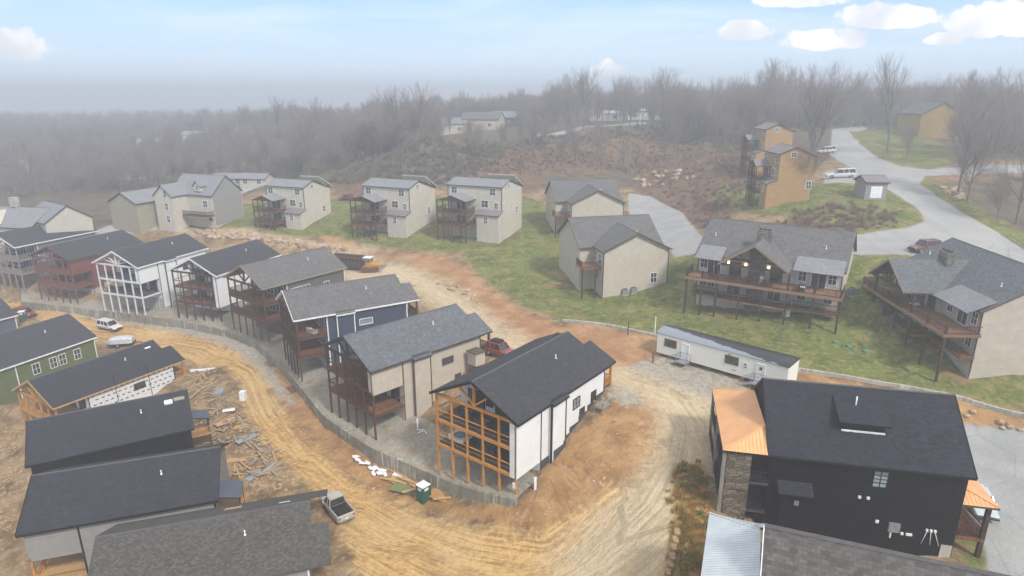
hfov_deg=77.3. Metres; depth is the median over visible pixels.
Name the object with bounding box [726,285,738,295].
window
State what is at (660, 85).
bare tree
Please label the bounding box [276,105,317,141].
bare tree
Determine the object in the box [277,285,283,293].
window
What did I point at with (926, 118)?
house
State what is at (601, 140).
bare tree
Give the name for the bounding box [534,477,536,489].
marker post
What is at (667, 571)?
stone block
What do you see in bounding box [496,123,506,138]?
bare tree
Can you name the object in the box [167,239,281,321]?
cabin
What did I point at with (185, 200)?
house
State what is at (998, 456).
asphalt road
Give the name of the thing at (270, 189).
window
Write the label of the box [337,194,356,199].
parked car
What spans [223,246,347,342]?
cabin
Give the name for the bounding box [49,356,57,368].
window
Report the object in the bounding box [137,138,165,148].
house
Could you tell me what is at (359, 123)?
bare tree
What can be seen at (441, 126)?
bare tree
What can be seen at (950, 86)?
bare tree
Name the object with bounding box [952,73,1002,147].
bare tree
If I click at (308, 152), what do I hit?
bare tree
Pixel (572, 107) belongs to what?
bare tree
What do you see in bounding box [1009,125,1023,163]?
bare tree
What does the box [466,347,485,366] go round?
bin enclosure
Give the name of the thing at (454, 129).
house
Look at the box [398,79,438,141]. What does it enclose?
bare tree
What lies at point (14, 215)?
house
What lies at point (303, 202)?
house
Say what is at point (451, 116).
bare tree
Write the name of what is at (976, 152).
bare tree
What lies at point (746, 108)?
bare tree
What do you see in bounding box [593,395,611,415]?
side landing
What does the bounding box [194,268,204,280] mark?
window
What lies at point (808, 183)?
window
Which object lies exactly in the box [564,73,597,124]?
bare tree
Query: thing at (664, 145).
bare tree
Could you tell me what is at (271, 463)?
metal sheet
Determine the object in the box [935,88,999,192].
bare tree
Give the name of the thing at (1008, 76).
bare tree
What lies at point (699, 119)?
bare tree
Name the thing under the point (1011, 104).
bare tree
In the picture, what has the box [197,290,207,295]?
window
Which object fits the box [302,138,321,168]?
bare tree
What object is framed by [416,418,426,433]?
pipe stub
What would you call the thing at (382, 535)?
dirt road
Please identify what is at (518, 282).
ground
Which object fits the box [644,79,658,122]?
bare tree
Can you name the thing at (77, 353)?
window
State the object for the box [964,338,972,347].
window
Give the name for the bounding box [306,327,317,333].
outdoor sofa
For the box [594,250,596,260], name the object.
window
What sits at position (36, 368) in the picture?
window
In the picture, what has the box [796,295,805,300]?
window
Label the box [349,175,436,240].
house
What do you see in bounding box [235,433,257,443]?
metal sheet
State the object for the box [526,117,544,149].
bare tree
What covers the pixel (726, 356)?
office trailer
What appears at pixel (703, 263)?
window
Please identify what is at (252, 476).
metal sheet
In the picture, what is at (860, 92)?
bare tree
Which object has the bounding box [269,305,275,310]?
window
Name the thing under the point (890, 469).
house
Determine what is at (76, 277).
window
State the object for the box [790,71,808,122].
bare tree
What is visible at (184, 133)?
house
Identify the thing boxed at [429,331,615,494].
cabin
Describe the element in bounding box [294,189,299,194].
window
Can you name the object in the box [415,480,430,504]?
portable toilet
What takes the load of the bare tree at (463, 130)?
on the ground at (518, 282)
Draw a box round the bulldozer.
[359,256,386,272]
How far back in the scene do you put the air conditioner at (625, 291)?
104.76 m
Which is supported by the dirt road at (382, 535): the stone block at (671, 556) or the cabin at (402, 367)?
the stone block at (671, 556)
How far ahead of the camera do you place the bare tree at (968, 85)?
173.15 m
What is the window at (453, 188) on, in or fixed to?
in the house at (488, 210)
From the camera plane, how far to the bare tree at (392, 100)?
199.84 m
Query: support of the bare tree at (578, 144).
on the ground at (518, 282)
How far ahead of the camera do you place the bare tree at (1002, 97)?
154.67 m
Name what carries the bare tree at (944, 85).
on the ground at (518, 282)
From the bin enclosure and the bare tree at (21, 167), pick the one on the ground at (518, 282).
the bare tree at (21, 167)
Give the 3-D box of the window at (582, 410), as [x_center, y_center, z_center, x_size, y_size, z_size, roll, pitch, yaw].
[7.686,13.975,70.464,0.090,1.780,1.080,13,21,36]
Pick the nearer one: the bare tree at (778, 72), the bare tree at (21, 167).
the bare tree at (21, 167)
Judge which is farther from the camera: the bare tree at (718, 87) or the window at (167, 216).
the bare tree at (718, 87)
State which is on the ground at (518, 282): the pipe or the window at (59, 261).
the pipe
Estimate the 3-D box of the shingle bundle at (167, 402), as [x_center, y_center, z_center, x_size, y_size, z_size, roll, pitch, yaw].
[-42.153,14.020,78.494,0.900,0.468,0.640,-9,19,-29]
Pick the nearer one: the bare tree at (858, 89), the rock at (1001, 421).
the rock at (1001, 421)
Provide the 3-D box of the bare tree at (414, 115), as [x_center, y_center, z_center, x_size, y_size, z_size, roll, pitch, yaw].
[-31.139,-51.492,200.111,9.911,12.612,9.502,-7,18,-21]
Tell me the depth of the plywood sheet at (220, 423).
86.74 m
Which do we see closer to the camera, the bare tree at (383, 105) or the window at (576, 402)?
the window at (576, 402)
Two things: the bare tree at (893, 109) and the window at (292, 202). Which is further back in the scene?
the bare tree at (893, 109)
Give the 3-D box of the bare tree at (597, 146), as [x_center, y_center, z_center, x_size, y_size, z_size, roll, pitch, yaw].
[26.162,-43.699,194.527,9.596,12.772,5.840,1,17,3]
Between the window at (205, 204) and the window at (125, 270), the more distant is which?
the window at (205, 204)
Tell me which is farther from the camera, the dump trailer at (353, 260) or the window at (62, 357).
the dump trailer at (353, 260)
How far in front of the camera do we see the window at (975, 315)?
73.40 m
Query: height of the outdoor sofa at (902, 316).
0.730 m
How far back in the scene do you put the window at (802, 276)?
88.04 m
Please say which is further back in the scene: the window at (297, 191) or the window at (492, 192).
the window at (297, 191)
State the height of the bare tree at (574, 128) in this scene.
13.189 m
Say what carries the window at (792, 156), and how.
in the house at (783, 179)
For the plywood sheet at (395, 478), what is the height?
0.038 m
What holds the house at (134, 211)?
on the ground at (518, 282)
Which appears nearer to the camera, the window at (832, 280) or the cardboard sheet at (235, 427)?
the cardboard sheet at (235, 427)
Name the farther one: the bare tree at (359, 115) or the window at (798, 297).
the bare tree at (359, 115)
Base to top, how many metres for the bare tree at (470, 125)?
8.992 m
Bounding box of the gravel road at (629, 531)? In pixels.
[181,229,715,575]
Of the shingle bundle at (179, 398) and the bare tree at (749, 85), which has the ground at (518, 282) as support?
the bare tree at (749, 85)
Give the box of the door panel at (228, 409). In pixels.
[222,408,234,411]
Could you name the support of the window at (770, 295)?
in the house at (784, 260)
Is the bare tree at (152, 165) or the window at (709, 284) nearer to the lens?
the window at (709, 284)
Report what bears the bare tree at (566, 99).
on the ground at (518, 282)
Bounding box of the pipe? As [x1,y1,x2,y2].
[190,368,213,371]
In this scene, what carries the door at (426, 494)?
in the portable toilet at (423, 490)
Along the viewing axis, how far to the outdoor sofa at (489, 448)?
65.92 m
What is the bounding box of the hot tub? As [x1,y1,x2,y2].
[447,429,473,448]
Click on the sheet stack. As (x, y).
(219, 391)
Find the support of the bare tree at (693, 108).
on the ground at (518, 282)
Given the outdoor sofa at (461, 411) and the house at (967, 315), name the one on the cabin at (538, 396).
the outdoor sofa at (461, 411)
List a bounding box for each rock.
[942,189,951,194]
[952,195,961,199]
[996,418,1005,424]
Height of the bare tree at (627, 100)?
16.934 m
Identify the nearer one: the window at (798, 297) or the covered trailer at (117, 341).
the window at (798, 297)
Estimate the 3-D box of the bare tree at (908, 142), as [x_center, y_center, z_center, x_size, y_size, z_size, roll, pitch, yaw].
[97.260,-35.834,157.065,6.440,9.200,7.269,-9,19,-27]
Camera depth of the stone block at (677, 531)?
53.30 m
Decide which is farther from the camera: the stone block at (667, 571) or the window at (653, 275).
the window at (653, 275)
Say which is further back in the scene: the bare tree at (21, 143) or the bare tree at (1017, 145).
the bare tree at (21, 143)
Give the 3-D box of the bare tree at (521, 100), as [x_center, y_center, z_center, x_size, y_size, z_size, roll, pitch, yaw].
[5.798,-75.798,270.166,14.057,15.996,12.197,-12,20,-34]
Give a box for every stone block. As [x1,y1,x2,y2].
[664,566,670,575]
[666,559,673,569]
[668,551,674,561]
[670,542,676,551]
[672,535,678,544]
[674,527,680,536]
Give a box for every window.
[19,246,26,253]
[22,260,29,266]
[28,245,34,252]
[31,362,41,374]
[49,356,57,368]
[56,254,66,265]
[58,353,66,365]
[73,274,80,280]
[73,348,81,359]
[78,399,86,409]
[83,271,91,281]
[120,261,130,272]
[133,380,145,390]
[138,283,146,288]
[149,280,157,290]
[166,215,170,222]
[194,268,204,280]
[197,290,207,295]
[202,200,207,207]
[267,288,274,294]
[268,187,272,192]
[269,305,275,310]
[273,200,280,208]
[274,212,281,219]
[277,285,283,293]
[289,199,295,206]
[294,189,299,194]
[321,317,325,331]
[359,317,372,324]
[365,187,370,193]
[370,202,379,209]
[371,214,379,221]
[391,387,399,401]
[392,201,397,207]
[398,189,403,196]
[442,355,453,365]
[451,186,456,192]
[456,202,464,209]
[456,215,466,221]
[468,387,484,409]
[481,200,487,207]
[483,217,487,223]
[486,400,492,407]
[489,188,495,195]
[495,407,504,416]
[573,395,580,410]
[579,406,584,421]
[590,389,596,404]
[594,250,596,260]
[650,272,656,282]
[700,259,707,267]
[707,260,720,274]
[707,282,714,286]
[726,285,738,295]
[729,261,740,277]
[764,167,768,177]
[766,291,780,302]
[769,266,782,283]
[791,152,796,157]
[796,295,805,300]
[797,272,806,281]
[805,181,811,188]
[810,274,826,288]
[822,299,832,304]
[827,276,837,285]
[871,470,889,488]
[926,295,936,309]
[946,304,953,312]
[956,310,968,325]
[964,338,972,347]
[970,311,978,325]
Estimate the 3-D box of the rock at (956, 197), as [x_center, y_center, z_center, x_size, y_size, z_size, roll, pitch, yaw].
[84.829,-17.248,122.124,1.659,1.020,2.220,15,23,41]
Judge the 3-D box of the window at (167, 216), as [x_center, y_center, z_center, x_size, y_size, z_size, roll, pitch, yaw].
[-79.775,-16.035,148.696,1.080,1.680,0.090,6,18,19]
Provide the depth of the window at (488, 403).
67.61 m
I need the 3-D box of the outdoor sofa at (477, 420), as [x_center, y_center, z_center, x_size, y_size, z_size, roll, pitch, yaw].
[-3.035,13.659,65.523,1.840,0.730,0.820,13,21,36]
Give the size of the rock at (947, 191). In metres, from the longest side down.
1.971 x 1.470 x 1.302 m
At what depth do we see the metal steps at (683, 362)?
79.59 m
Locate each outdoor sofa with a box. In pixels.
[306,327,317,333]
[457,407,475,418]
[473,416,491,427]
[479,441,497,453]
[798,282,805,291]
[889,313,906,319]
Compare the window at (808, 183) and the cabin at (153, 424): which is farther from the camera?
the window at (808, 183)
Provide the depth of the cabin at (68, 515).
62.38 m
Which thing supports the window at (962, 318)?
in the house at (967, 315)
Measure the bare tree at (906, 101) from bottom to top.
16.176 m
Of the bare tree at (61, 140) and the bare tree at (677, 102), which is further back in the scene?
the bare tree at (61, 140)
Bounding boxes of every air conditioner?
[621,288,628,295]
[630,287,637,294]
[846,286,857,297]
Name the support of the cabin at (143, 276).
on the ground at (518, 282)
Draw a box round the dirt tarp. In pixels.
[429,488,446,502]
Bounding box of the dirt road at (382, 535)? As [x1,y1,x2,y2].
[3,300,693,575]
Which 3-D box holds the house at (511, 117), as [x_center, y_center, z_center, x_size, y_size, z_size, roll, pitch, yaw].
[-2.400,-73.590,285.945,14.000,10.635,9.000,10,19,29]
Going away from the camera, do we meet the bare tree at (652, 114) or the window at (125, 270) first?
the window at (125, 270)
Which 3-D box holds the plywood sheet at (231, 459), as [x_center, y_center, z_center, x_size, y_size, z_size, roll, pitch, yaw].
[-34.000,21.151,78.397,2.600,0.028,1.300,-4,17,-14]
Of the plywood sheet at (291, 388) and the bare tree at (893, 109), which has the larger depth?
the bare tree at (893, 109)
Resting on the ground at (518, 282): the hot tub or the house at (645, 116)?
the house at (645, 116)
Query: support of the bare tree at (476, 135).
on the ground at (518, 282)
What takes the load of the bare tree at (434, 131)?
on the ground at (518, 282)
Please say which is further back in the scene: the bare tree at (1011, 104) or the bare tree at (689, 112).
the bare tree at (689, 112)
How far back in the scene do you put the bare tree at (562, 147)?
186.81 m
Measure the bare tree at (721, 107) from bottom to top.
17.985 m
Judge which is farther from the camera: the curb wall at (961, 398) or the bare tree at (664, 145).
the bare tree at (664, 145)
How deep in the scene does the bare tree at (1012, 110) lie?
168.94 m
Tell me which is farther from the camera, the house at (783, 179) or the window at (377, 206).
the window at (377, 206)
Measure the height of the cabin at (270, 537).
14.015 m
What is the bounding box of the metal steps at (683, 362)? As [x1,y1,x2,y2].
[666,352,689,367]
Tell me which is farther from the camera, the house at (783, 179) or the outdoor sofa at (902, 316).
the house at (783, 179)
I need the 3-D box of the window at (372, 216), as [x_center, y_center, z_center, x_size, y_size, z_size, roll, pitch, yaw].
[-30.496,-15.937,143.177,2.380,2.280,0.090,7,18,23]
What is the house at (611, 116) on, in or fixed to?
on the ground at (518, 282)
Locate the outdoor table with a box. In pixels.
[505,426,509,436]
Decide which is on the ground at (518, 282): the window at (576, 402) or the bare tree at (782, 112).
the bare tree at (782, 112)
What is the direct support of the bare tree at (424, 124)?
on the ground at (518, 282)
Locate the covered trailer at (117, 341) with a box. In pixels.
[107,335,141,347]
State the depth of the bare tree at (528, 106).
277.58 m
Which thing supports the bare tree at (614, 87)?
on the ground at (518, 282)
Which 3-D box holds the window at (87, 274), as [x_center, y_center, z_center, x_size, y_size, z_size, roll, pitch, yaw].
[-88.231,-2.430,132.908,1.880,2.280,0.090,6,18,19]
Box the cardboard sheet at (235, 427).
[233,424,248,429]
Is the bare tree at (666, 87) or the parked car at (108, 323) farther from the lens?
the bare tree at (666, 87)
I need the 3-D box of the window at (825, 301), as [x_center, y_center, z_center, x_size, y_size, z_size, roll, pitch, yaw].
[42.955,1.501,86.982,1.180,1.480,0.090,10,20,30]
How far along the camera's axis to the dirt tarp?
68.17 m
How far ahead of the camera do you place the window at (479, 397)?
68.44 m
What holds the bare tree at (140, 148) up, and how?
on the ground at (518, 282)
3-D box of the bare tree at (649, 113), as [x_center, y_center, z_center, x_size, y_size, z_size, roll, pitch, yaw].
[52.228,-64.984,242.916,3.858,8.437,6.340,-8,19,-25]
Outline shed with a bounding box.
[853,175,890,200]
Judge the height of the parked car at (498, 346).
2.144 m
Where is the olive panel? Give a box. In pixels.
[389,482,415,495]
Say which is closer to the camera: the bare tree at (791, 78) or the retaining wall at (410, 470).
the retaining wall at (410, 470)
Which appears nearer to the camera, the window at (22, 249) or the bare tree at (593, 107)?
the window at (22, 249)
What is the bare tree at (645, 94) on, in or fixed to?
on the ground at (518, 282)
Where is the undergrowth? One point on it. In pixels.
(366, 171)
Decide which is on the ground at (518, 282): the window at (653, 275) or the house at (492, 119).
the house at (492, 119)
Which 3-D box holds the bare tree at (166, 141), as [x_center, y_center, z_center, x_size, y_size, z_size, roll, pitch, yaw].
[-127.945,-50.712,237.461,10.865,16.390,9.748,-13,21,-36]
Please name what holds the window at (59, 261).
in the cabin at (73, 268)
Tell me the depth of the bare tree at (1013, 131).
137.12 m
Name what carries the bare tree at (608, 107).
on the ground at (518, 282)
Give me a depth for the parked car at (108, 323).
122.09 m
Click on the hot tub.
(459, 436)
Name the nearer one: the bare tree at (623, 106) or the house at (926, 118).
the house at (926, 118)
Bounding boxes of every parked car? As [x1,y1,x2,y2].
[12,306,37,316]
[96,317,123,331]
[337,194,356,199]
[484,337,513,355]
[817,145,835,152]
[825,168,856,178]
[907,238,941,252]
[971,483,999,521]
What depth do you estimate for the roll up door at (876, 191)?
120.98 m
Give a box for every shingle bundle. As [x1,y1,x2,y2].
[164,399,172,404]
[173,396,184,401]
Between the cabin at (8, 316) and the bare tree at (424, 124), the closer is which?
the cabin at (8, 316)
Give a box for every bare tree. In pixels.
[4,140,48,194]
[12,159,28,187]
[14,134,30,156]
[51,125,80,158]
[116,138,152,160]
[130,145,155,186]
[134,156,158,185]
[149,129,179,157]
[161,155,178,181]
[251,125,273,173]
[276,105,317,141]
[288,111,325,175]
[294,137,315,171]
[300,96,332,143]
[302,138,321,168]
[306,124,333,150]
[316,105,343,132]
[339,108,382,157]
[347,113,374,156]
[357,101,381,121]
[366,91,400,123]
[368,85,410,142]
[387,108,418,139]
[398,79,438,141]
[399,104,427,138]
[400,98,417,137]
[410,101,439,138]
[423,118,439,143]
[426,121,446,136]
[431,116,452,137]
[436,97,459,138]
[436,119,447,138]
[457,119,478,142]
[459,117,478,140]
[467,124,484,158]
[475,122,486,143]
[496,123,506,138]
[497,123,511,144]
[506,91,542,125]
[518,94,537,119]
[519,115,544,157]
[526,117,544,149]
[532,95,553,127]
[540,79,565,125]
[540,83,567,121]
[550,86,582,126]
[553,137,571,165]
[554,74,578,122]
[554,135,568,157]
[557,83,576,123]
[558,109,577,142]
[563,66,601,130]
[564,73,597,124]
[565,119,583,159]
[565,135,585,163]
[585,83,609,124]
[585,123,612,164]
[586,92,605,123]
[590,127,608,161]
[593,118,603,144]
[595,91,606,127]
[600,90,619,122]
[606,74,633,123]
[614,142,632,171]
[615,84,638,123]
[616,77,642,121]
[619,82,648,126]
[626,142,646,173]
[630,77,659,125]
[630,100,645,128]
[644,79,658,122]
[644,98,661,124]
[645,107,654,124]
[647,65,682,129]
[654,76,680,123]
[654,84,688,135]
[655,87,683,126]
[656,137,673,155]
[663,85,696,139]
[670,79,697,104]
[671,85,705,135]
[673,78,703,124]
[683,92,707,130]
[686,93,714,144]
[700,90,738,146]
[701,82,757,139]
[702,93,733,136]
[705,76,732,127]
[720,73,750,131]
[722,85,755,135]
[732,88,761,133]
[733,81,756,126]
[739,71,777,127]
[748,86,799,124]
[749,56,786,123]
[761,70,796,104]
[763,57,799,98]
[776,66,801,103]
[780,56,868,153]
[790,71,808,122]
[790,137,840,183]
[816,82,852,126]
[838,70,874,126]
[847,72,879,127]
[867,93,888,124]
[868,51,911,152]
[869,87,899,126]
[880,98,902,117]
[892,91,925,118]
[897,123,928,159]
[899,79,938,106]
[900,84,924,103]
[921,79,954,101]
[923,73,968,97]
[931,78,958,95]
[933,122,1010,201]
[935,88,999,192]
[944,90,989,153]
[950,70,995,123]
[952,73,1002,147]
[953,81,1023,150]
[956,69,990,99]
[967,101,1017,156]
[971,64,1023,108]
[980,74,1014,92]
[981,113,1023,224]
[982,176,1023,222]
[986,84,1023,151]
[986,94,1023,152]
[986,99,1022,148]
[991,70,1023,142]
[994,86,1022,147]
[1000,105,1023,178]
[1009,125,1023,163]
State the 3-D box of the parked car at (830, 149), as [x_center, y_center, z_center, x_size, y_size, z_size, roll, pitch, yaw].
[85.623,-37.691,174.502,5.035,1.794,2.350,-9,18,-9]
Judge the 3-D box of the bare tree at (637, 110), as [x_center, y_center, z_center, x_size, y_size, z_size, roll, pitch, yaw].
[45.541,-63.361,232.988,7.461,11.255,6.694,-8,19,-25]
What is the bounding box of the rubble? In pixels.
[0,368,297,530]
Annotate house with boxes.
[0,197,49,264]
[36,200,93,232]
[107,186,158,234]
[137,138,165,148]
[152,173,243,231]
[180,131,203,139]
[213,173,241,185]
[238,172,274,186]
[252,175,332,230]
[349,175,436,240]
[431,117,467,135]
[436,173,523,243]
[460,112,504,130]
[493,111,524,126]
[544,179,625,237]
[557,214,671,298]
[589,110,622,120]
[624,108,661,119]
[683,217,856,333]
[701,512,1010,575]
[708,378,1000,557]
[739,122,800,175]
[745,143,823,208]
[861,237,1023,381]
[896,102,959,139]
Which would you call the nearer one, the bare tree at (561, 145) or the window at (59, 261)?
the window at (59, 261)
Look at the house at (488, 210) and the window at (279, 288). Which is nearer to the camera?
the window at (279, 288)
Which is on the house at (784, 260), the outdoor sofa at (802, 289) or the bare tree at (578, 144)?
the outdoor sofa at (802, 289)
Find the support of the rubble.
on the ground at (518, 282)
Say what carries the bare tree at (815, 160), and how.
on the ground at (518, 282)
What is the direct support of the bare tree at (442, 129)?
on the ground at (518, 282)
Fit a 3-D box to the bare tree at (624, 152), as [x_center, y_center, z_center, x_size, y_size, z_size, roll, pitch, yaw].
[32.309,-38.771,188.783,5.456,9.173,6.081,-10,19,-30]
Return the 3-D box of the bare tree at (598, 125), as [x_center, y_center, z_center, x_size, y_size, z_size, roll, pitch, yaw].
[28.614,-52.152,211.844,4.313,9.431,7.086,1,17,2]
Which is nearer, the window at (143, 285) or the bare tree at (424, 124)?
the window at (143, 285)
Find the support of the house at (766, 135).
on the ground at (518, 282)
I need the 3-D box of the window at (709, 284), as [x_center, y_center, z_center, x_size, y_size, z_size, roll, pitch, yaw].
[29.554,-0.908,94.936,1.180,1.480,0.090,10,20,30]
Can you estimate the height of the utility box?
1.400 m
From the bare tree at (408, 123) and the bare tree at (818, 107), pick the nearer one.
the bare tree at (818, 107)
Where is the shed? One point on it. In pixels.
(870, 187)
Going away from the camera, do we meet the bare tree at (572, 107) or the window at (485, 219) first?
the window at (485, 219)
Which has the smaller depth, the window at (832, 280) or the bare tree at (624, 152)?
the window at (832, 280)
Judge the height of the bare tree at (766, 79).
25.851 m
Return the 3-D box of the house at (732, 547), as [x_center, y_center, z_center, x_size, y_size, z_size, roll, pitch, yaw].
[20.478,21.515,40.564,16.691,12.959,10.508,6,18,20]
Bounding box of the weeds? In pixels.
[663,459,718,575]
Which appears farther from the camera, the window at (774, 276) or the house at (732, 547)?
the window at (774, 276)
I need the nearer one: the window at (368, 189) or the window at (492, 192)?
the window at (492, 192)
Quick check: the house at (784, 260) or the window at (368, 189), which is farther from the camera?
the window at (368, 189)
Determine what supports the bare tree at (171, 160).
on the ground at (518, 282)
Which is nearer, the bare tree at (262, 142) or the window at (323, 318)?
the window at (323, 318)
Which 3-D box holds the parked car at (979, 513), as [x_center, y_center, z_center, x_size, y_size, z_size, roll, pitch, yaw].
[42.332,19.059,57.906,2.350,1.445,4.835,6,23,18]
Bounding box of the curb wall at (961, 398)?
[562,319,1023,417]
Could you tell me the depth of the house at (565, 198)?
138.83 m
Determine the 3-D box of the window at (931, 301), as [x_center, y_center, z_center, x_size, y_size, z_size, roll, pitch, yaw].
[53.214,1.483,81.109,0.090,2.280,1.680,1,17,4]
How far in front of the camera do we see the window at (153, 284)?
124.09 m
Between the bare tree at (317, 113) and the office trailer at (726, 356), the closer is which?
the office trailer at (726, 356)
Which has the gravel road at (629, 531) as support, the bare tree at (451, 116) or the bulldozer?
the bulldozer
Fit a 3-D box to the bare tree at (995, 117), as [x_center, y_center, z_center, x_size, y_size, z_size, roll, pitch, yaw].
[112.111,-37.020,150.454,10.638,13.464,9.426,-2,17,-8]
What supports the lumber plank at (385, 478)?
on the plywood sheet at (395, 478)
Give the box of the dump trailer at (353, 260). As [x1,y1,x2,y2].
[334,253,368,267]
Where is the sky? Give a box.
[0,0,1023,110]
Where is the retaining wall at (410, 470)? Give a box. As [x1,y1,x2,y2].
[20,301,516,506]
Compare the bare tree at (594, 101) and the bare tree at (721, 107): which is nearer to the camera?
the bare tree at (721, 107)
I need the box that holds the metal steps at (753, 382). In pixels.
[738,373,765,388]
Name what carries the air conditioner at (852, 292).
on the ground at (518, 282)
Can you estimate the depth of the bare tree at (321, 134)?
229.18 m
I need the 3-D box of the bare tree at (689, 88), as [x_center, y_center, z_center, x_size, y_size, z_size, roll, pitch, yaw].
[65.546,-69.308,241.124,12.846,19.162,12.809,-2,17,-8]
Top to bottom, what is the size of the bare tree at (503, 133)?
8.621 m
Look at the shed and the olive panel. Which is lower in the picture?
the olive panel
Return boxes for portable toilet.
[17,310,27,321]
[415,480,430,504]
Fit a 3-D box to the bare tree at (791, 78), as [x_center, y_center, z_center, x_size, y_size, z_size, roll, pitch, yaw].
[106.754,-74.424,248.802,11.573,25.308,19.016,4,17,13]
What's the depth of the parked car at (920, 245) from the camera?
98.02 m
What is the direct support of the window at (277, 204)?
in the house at (303, 202)
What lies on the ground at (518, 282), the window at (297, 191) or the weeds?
the weeds
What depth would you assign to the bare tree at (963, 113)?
154.54 m
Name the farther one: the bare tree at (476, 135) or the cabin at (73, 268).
the bare tree at (476, 135)
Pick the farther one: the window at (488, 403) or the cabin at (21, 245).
the cabin at (21, 245)
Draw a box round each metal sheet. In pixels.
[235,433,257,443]
[244,469,260,480]
[261,462,280,474]
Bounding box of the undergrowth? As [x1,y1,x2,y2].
[325,123,753,184]
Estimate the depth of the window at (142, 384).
97.85 m
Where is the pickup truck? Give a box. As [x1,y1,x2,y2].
[319,491,355,523]
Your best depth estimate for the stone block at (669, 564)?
50.80 m
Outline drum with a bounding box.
[239,390,246,400]
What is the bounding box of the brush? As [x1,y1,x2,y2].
[472,132,901,230]
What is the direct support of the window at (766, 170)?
in the house at (783, 179)
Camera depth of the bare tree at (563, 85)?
279.75 m
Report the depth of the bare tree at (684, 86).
252.63 m
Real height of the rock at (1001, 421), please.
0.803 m
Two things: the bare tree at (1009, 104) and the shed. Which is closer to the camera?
the shed
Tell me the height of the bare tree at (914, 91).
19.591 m
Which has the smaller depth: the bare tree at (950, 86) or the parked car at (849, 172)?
the parked car at (849, 172)
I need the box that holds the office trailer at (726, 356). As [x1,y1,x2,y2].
[656,324,800,380]
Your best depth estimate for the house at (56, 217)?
143.80 m
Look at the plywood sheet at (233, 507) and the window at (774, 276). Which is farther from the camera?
the window at (774, 276)
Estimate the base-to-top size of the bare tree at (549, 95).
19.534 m
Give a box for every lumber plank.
[381,477,405,483]
[393,470,412,480]
[396,475,416,483]
[433,496,450,499]
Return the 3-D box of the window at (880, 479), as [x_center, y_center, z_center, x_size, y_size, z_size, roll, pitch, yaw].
[29.705,15.420,51.581,1.180,1.580,0.090,4,17,12]
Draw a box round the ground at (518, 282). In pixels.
[0,108,1023,575]
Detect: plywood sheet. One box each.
[214,417,236,426]
[225,506,241,509]
[227,458,245,463]
[286,385,296,391]
[390,476,407,484]
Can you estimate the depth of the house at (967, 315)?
76.62 m
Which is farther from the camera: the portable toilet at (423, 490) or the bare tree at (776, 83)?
the bare tree at (776, 83)
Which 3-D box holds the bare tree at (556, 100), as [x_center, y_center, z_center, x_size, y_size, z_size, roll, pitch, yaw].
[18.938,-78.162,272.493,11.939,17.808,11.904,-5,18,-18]
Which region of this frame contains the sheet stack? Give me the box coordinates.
[212,387,224,396]
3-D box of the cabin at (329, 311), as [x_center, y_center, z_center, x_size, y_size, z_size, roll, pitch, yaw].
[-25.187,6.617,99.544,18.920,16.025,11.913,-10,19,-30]
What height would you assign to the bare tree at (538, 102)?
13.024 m
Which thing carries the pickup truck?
on the dirt road at (382, 535)
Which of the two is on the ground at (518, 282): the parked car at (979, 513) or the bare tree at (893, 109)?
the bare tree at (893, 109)
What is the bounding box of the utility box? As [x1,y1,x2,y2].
[783,308,790,316]
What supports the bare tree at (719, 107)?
on the ground at (518, 282)
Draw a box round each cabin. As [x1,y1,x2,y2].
[0,225,97,289]
[0,298,18,333]
[0,313,97,404]
[11,339,185,427]
[14,442,244,575]
[25,389,212,473]
[28,229,143,303]
[87,489,330,575]
[91,233,208,315]
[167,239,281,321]
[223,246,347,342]
[275,274,419,381]
[320,303,492,439]
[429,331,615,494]
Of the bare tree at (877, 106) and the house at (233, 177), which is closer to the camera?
the house at (233, 177)
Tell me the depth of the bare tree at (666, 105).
218.34 m
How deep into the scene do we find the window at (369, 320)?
94.89 m
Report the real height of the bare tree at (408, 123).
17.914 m
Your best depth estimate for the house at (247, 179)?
193.31 m
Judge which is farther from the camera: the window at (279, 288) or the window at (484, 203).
the window at (484, 203)
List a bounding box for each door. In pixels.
[424,490,429,502]
[870,186,882,197]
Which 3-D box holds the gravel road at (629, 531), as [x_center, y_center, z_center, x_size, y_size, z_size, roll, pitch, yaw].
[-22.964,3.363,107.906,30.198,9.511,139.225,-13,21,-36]
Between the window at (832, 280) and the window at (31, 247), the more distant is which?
the window at (31, 247)
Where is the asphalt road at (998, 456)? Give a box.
[96,122,1023,575]
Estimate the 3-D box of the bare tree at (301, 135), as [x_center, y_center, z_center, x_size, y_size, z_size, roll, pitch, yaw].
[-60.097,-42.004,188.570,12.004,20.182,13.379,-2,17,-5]
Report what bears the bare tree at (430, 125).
on the ground at (518, 282)
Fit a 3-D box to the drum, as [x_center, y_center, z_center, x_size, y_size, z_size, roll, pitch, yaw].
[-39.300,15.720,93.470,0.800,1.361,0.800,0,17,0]
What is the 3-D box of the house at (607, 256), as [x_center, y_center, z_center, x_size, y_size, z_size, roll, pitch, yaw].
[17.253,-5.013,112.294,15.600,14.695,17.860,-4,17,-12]
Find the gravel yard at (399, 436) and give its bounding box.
[21,288,537,499]
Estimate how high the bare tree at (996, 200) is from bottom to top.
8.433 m

